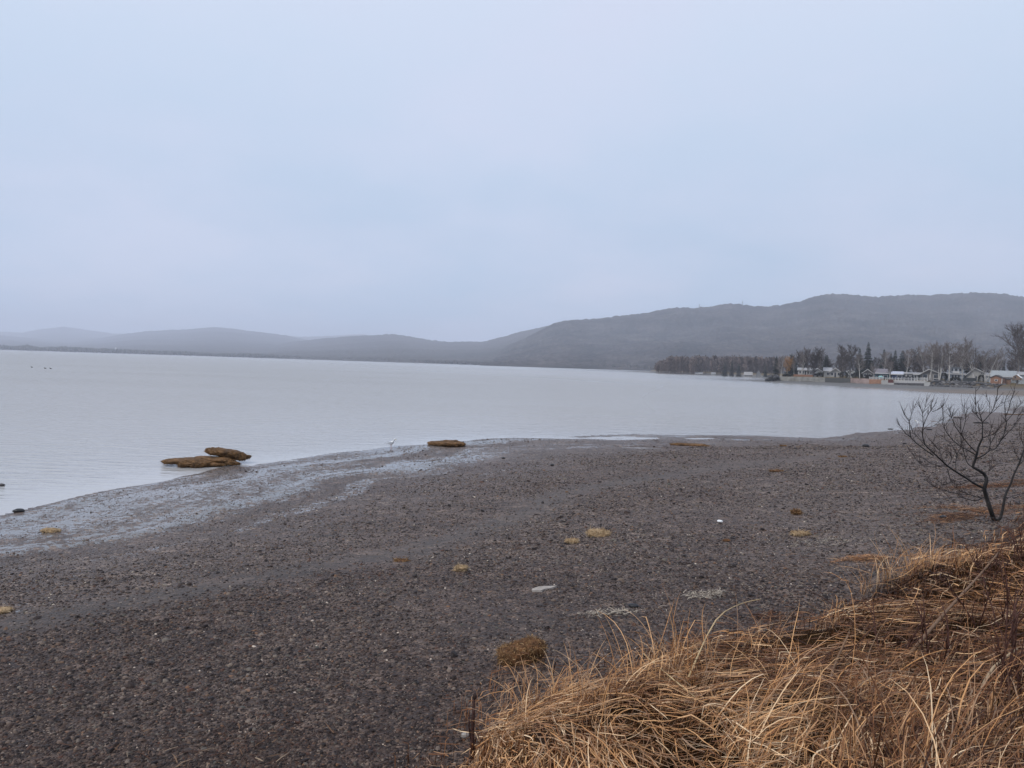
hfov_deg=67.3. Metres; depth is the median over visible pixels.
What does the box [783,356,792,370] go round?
willow tree
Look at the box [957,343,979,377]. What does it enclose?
birch tree
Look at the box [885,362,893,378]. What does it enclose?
birch tree
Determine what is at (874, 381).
retaining wall
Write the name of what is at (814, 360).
bare tree
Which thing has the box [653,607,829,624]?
straw wrack
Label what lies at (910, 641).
twig shrub
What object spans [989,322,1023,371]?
bare tree
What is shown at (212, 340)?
hills
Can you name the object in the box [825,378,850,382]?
retaining wall
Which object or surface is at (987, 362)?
birch tree
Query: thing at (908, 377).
railing
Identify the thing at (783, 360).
birch tree
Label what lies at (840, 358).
bare tree
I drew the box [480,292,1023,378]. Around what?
hills
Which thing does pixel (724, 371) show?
spruce tree
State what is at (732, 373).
spruce tree
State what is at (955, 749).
dry grass
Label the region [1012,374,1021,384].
playhouse
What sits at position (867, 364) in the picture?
spruce tree
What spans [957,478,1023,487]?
straw wrack
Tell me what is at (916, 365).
bare tree
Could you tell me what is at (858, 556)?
straw wrack
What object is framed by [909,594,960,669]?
twig shrub
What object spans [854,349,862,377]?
spruce tree
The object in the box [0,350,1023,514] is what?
water
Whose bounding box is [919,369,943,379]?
cottage
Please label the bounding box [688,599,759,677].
grass blade
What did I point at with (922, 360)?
birch tree
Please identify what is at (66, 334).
hills
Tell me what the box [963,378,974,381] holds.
board fence
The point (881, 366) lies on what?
spruce tree
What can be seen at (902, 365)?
pine tree
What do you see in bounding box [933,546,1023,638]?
twig shrub
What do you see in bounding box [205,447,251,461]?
turf sod
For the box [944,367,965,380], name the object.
house
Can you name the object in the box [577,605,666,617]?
straw wrack
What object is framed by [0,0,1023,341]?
sky
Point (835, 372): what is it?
cottage
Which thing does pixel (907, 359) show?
birch tree
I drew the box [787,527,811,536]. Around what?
reed clump
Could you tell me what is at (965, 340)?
birch tree
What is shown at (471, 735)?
dead stalk
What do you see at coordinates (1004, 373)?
building
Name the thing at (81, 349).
wood
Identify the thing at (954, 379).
shrub
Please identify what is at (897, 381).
retaining wall
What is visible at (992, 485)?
straw wrack
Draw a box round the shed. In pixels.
[989,375,1004,383]
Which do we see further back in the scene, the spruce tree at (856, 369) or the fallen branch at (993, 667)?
the spruce tree at (856, 369)
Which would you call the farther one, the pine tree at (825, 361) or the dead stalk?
the pine tree at (825, 361)
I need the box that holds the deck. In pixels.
[793,374,812,376]
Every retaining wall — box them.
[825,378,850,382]
[851,378,868,383]
[869,379,882,383]
[894,380,926,382]
[894,383,923,385]
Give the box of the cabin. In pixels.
[862,369,873,377]
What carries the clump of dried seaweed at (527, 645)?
on the ground at (136, 504)
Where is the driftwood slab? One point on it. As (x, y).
(539, 589)
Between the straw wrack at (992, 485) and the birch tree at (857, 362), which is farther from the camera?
the birch tree at (857, 362)
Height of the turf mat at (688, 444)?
0.240 m
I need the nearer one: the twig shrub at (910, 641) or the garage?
the twig shrub at (910, 641)
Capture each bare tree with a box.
[795,351,806,367]
[800,348,811,374]
[809,346,821,376]
[815,349,826,368]
[827,358,834,368]
[837,343,851,377]
[837,356,844,370]
[838,349,853,373]
[844,354,852,370]
[846,344,857,377]
[873,357,881,368]
[903,348,922,372]
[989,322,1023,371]
[1006,359,1015,370]
[1010,358,1017,370]
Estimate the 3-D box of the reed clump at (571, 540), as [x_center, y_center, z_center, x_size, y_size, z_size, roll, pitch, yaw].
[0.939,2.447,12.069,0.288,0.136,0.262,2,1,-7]
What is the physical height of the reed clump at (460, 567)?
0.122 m
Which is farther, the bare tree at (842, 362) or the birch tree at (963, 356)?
the bare tree at (842, 362)
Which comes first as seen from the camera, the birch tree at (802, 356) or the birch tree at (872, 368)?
the birch tree at (872, 368)
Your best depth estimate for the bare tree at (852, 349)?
307.03 m
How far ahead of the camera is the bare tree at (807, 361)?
315.31 m
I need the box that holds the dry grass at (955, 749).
[395,490,1023,767]
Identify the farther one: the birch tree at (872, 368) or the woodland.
the woodland
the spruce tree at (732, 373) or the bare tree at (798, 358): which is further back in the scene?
the spruce tree at (732, 373)
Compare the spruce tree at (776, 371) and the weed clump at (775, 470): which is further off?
the spruce tree at (776, 371)
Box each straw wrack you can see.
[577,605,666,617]
[636,581,776,601]
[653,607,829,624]
[778,530,905,548]
[818,552,919,567]
[885,500,1023,514]
[911,505,1005,524]
[913,481,1023,491]
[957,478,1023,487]
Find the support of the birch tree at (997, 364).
on the ground at (136, 504)
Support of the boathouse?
on the ground at (136, 504)
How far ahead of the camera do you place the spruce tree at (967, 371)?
334.64 m
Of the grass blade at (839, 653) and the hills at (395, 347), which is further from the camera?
the hills at (395, 347)
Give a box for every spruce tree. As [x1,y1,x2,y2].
[722,363,727,375]
[729,361,733,375]
[736,364,741,376]
[763,364,767,376]
[773,358,779,375]
[786,356,793,375]
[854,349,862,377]
[860,342,874,376]
[879,349,887,368]
[890,350,899,377]
[964,362,969,377]
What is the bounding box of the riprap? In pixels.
[928,380,1005,388]
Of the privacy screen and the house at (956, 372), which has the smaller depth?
the privacy screen
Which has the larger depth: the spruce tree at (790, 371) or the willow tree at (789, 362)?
the spruce tree at (790, 371)
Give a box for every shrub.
[838,371,848,377]
[851,372,862,377]
[861,597,922,661]
[871,718,919,764]
[896,380,1023,520]
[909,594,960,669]
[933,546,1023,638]
[940,373,947,380]
[950,377,961,380]
[956,538,1006,580]
[969,576,1023,706]
[977,375,983,381]
[992,515,1023,565]
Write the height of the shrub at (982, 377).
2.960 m
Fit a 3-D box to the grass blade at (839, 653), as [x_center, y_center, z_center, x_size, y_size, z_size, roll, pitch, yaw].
[1.881,1.633,4.471,0.056,0.147,0.899,3,2,30]
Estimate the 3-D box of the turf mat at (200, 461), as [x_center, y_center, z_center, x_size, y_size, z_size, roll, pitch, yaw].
[-9.865,2.523,24.419,2.455,0.411,1.399,1,2,-22]
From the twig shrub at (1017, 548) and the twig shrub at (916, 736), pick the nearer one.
the twig shrub at (916, 736)
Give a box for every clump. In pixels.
[0,606,12,613]
[39,527,61,532]
[392,556,409,561]
[451,562,469,571]
[563,536,579,543]
[584,525,610,536]
[768,469,783,471]
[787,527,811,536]
[790,508,802,514]
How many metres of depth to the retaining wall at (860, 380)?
289.65 m
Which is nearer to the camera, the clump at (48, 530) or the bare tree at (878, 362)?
the clump at (48, 530)
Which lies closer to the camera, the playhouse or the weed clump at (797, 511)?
the weed clump at (797, 511)
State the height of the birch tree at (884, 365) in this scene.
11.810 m
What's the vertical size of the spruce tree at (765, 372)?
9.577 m
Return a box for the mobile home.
[902,372,913,378]
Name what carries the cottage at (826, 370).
on the ground at (136, 504)
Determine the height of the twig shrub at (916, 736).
0.261 m
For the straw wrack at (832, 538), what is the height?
0.133 m
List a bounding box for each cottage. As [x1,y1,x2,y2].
[744,372,752,376]
[797,368,812,374]
[823,367,831,376]
[828,368,840,376]
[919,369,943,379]
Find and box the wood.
[0,344,654,368]
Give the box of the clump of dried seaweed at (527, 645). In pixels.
[495,633,549,667]
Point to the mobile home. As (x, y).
(908, 374)
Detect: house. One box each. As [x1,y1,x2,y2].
[874,369,888,378]
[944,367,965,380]
[965,368,983,380]
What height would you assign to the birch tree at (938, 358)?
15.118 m
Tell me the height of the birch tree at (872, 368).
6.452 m
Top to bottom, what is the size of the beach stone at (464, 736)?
0.035 m
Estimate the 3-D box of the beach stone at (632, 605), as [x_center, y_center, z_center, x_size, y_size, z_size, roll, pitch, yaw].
[1.275,2.327,8.079,0.113,0.045,0.087,2,1,5]
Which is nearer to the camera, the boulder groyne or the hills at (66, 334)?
the boulder groyne
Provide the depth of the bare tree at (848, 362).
391.37 m
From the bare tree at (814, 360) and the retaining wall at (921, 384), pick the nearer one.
the retaining wall at (921, 384)
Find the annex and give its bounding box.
[913,372,920,379]
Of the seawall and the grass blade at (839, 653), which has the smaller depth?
the grass blade at (839, 653)
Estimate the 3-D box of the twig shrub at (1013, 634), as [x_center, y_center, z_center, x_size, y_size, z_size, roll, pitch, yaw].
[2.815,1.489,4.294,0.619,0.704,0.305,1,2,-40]
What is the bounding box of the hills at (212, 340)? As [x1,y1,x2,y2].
[0,327,306,356]
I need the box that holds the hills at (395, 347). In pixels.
[226,326,546,364]
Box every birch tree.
[775,355,786,376]
[797,345,813,374]
[855,354,865,377]
[870,364,877,378]
[880,351,892,368]
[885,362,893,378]
[902,349,917,375]
[915,344,933,371]
[920,340,943,380]
[931,343,950,379]
[942,341,961,380]
[951,337,979,367]
[951,342,970,380]
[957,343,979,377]
[978,347,1003,382]
[988,350,1008,369]
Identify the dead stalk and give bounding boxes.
[468,693,476,761]
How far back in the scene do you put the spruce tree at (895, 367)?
344.29 m
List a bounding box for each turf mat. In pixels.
[160,456,240,467]
[427,440,465,446]
[669,443,709,446]
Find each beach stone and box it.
[12,508,24,512]
[461,732,468,738]
[628,603,638,607]
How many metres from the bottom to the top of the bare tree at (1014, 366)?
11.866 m
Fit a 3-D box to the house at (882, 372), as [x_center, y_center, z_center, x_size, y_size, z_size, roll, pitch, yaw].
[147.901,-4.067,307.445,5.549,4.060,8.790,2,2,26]
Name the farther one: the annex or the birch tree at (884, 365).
the birch tree at (884, 365)
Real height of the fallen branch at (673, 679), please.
0.333 m
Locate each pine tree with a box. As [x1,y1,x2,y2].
[821,355,832,375]
[897,352,910,371]
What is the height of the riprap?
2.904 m
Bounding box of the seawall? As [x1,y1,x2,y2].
[779,376,824,381]
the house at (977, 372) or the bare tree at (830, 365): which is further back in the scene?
the bare tree at (830, 365)
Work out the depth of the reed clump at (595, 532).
12.51 m
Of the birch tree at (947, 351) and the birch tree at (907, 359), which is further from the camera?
the birch tree at (907, 359)
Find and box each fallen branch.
[643,654,698,700]
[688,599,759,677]
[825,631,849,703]
[905,552,999,658]
[975,648,1017,698]
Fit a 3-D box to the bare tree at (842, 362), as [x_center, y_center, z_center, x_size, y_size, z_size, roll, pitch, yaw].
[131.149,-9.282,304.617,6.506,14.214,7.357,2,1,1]
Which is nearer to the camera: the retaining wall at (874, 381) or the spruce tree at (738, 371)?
the retaining wall at (874, 381)
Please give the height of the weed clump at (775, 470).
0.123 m
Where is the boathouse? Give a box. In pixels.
[812,368,822,376]
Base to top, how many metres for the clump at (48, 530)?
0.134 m
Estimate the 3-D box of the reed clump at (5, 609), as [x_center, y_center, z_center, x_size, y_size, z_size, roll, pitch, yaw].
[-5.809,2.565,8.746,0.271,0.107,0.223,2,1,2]
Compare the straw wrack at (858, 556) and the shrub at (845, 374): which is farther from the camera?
the shrub at (845, 374)
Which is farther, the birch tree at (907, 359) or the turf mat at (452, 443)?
the birch tree at (907, 359)
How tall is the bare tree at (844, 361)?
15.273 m
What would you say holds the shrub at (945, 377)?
on the ground at (136, 504)
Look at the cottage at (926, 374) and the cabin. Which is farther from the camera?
the cabin
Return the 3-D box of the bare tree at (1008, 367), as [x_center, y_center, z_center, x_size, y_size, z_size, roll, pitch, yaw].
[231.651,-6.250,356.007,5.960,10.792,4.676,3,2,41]
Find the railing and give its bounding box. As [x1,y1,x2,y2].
[885,377,927,380]
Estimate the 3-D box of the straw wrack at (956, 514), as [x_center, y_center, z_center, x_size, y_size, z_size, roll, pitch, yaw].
[7.915,2.354,13.725,2.906,0.145,1.272,1,2,-29]
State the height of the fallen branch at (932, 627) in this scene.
0.102 m
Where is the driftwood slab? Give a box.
[532,586,556,591]
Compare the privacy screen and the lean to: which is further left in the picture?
the privacy screen
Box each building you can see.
[990,370,1016,382]
[1017,372,1023,383]
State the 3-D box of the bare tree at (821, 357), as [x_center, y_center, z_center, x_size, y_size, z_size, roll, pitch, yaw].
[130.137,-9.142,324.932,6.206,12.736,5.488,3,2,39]
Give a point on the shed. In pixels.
(994, 379)
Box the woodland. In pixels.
[654,355,783,373]
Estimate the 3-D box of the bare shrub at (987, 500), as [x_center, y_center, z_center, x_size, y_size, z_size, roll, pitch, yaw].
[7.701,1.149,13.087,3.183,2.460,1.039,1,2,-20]
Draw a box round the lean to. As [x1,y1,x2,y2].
[1005,377,1011,383]
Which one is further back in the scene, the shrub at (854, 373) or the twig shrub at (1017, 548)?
the shrub at (854, 373)
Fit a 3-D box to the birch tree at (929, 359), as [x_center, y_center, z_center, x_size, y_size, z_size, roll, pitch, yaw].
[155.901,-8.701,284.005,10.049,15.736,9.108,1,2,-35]
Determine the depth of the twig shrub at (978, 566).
7.58 m
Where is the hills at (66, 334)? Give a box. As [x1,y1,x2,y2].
[0,327,369,341]
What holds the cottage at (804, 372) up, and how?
on the ground at (136, 504)
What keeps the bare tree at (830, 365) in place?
on the ground at (136, 504)
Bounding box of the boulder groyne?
[765,374,778,380]
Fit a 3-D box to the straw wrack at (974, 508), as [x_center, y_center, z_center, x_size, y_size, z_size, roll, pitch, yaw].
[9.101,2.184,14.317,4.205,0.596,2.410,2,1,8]
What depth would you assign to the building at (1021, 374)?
263.41 m
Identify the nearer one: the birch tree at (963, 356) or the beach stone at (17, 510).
the beach stone at (17, 510)
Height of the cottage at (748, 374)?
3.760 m
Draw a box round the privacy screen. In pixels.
[905,376,913,380]
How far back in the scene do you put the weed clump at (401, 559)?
11.13 m
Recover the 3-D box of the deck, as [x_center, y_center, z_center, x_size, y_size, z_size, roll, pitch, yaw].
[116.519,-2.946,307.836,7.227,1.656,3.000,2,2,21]
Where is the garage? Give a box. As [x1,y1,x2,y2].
[891,371,903,378]
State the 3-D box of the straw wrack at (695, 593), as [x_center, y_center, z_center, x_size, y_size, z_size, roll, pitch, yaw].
[2.218,2.318,8.534,1.971,0.111,0.554,1,2,-19]
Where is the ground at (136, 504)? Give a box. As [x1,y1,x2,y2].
[0,370,1023,767]

